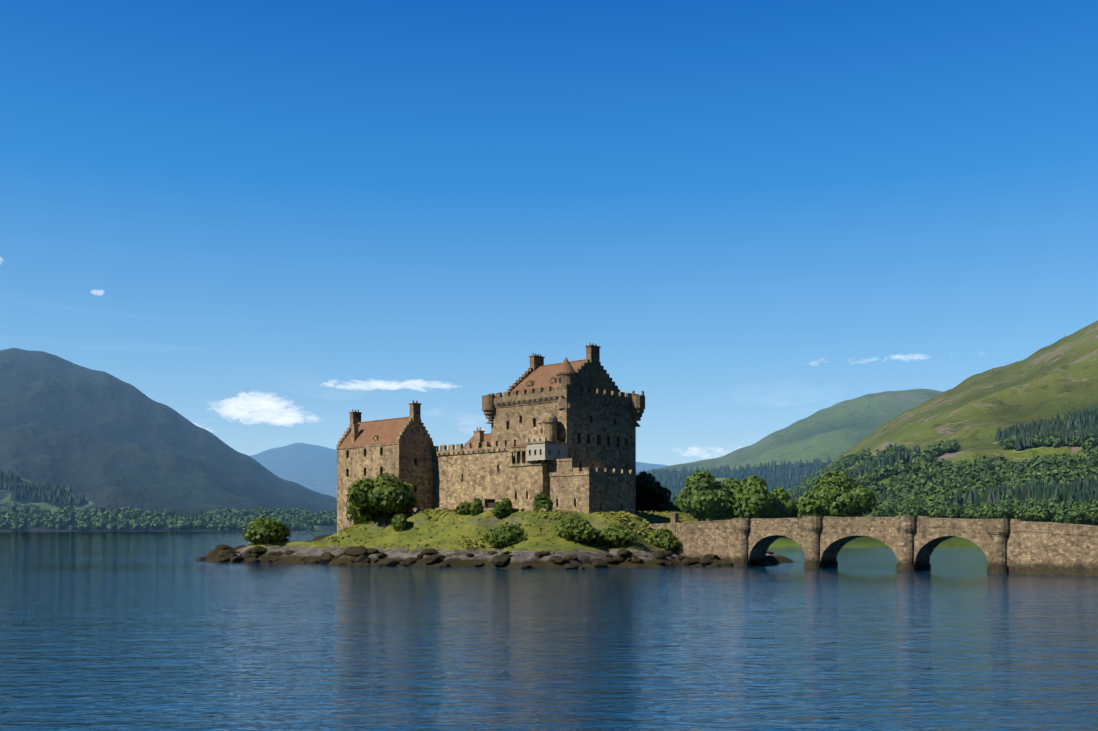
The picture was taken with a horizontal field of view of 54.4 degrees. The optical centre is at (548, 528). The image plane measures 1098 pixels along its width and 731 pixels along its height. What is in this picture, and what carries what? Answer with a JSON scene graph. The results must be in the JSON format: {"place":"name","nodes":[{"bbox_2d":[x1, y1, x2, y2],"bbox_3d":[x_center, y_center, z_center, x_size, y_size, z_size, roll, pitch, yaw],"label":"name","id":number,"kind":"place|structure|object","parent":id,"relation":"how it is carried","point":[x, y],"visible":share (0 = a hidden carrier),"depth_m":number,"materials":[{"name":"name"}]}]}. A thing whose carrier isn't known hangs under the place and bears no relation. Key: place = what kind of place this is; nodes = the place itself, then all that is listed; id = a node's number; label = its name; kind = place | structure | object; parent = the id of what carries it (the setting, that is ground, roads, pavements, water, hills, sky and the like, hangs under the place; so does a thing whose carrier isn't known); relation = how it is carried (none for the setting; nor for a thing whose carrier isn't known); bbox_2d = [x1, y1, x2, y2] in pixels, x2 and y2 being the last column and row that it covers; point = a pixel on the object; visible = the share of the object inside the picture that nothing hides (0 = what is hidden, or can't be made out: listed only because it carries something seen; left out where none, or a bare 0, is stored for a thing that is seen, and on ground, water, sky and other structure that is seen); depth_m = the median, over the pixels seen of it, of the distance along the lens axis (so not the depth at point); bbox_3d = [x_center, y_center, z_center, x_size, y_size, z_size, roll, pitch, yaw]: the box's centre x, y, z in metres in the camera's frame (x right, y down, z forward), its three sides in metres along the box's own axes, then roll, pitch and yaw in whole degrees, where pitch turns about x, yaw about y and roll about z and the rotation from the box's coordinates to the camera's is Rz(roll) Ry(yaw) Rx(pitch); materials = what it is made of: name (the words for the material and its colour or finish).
{"place":"outdoors","nodes":[
{"label":"outdoors","id":0,"kind":"place"},
{"bbox_2d":[0,348,336,531],"bbox_3d":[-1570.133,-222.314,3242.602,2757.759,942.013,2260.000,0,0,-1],"label":"mountain terrain","id":1,"kind":"structure","parent":0,"point":[103,439],"depth_m":3063.81,"materials":[{"name":"blue stone"}]},
{"bbox_2d":[250,443,667,497],"bbox_3d":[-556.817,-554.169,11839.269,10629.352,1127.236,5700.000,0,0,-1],"label":"mountain terrain","id":2,"kind":"structure","parent":0,"point":[312,467],"depth_m":11996.67,"materials":[{"name":"blue stone"}]},
{"bbox_2d":[228,510,792,568],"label":"island terrain","id":3,"kind":"structure","parent":0,"point":[582,552],"depth_m":191.21,"materials":[{"name":"green plant"}]},
{"bbox_2d":[242,473,680,551],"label":"bushes","id":4,"kind":"object","parent":3,"relation":"on","point":[384,494],"visible":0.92,"depth_m":198.16,"materials":[{"name":"green plant"}]},
{"bbox_2d":[248,508,696,554],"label":"island grass tussocks","id":5,"kind":"object","parent":3,"relation":"on","point":[448,511],"visible":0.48,"depth_m":196.38,"materials":[{"name":"green plant"}]},
{"bbox_2d":[194,535,778,568],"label":"shore rocks","id":6,"kind":"object","parent":3,"relation":"on","point":[222,553],"visible":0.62,"depth_m":184.75,"materials":[{"name":"stone"}]},
{"bbox_2d":[336,343,644,531],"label":"castle","id":7,"kind":"structure","parent":3,"relation":"on","point":[562,436],"depth_m":213.35,"materials":[{"name":"stone"}]},
{"bbox_2d":[636,471,682,511],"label":"island trees","id":8,"kind":"object","parent":3,"relation":"on","point":[652,494],"visible":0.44,"depth_m":233.11,"materials":[{"name":"green plant"}]},
{"bbox_2d":[0,532,1097,730],"bbox_3d":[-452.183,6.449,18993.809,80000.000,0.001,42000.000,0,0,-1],"label":"water","id":9,"kind":"structure","parent":0,"point":[132,631],"depth_m":59.34,"materials":[{"name":"blue liquid"}]},
{"bbox_2d":[649,513,1097,575],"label":"bridge","id":10,"kind":"structure","parent":9,"relation":"on","point":[1014,546],"depth_m":161.90,"materials":[{"name":"stone"}]},
{"bbox_2d":[0,0,1097,465],"label":"sky","id":11,"kind":"structure","parent":0,"point":[270,222],"materials":[{"name":"blue"}]},
{"bbox_2d":[645,389,942,493],"bbox_3d":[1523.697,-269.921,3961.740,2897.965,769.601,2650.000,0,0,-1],"label":"hill terrain","id":12,"kind":"structure","parent":0,"point":[833,431],"depth_m":4268.44,"materials":[{"name":"green plant"}]},
{"bbox_2d":[769,517,1097,546],"bbox_3d":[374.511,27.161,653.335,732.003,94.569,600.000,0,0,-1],"label":"bank","id":13,"kind":"structure","parent":0,"point":[862,541],"depth_m":378.24,"materials":[{"name":"green plant"}]},
{"bbox_2d":[673,470,876,520],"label":"bank trees","id":14,"kind":"object","parent":13,"relation":"on","point":[703,494],"visible":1,"depth_m":399.49,"materials":[{"name":"green plant"}]},
{"bbox_2d":[815,321,1097,484],"bbox_3d":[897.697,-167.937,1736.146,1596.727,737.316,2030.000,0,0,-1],"label":"hill terrain","id":15,"kind":"structure","parent":0,"point":[972,414],"depth_m":1587.24,"materials":[{"name":"green plant"}]},
{"bbox_2d":[0,425,1097,531],"bbox_3d":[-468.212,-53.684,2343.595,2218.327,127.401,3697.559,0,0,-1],"label":"forest trees","id":16,"kind":"object","parent":15,"relation":"on","point":[932,487],"visible":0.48,"depth_m":1033.75,"materials":[{"name":"green plant"}]},
{"bbox_2d":[0,404,1097,518],"bbox_3d":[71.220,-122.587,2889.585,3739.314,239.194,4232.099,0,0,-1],"label":"conifer forest","id":17,"kind":"object","parent":15,"relation":"on","point":[1077,489],"visible":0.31,"depth_m":1238.10,"materials":[{"name":"green plant"}]}
]}

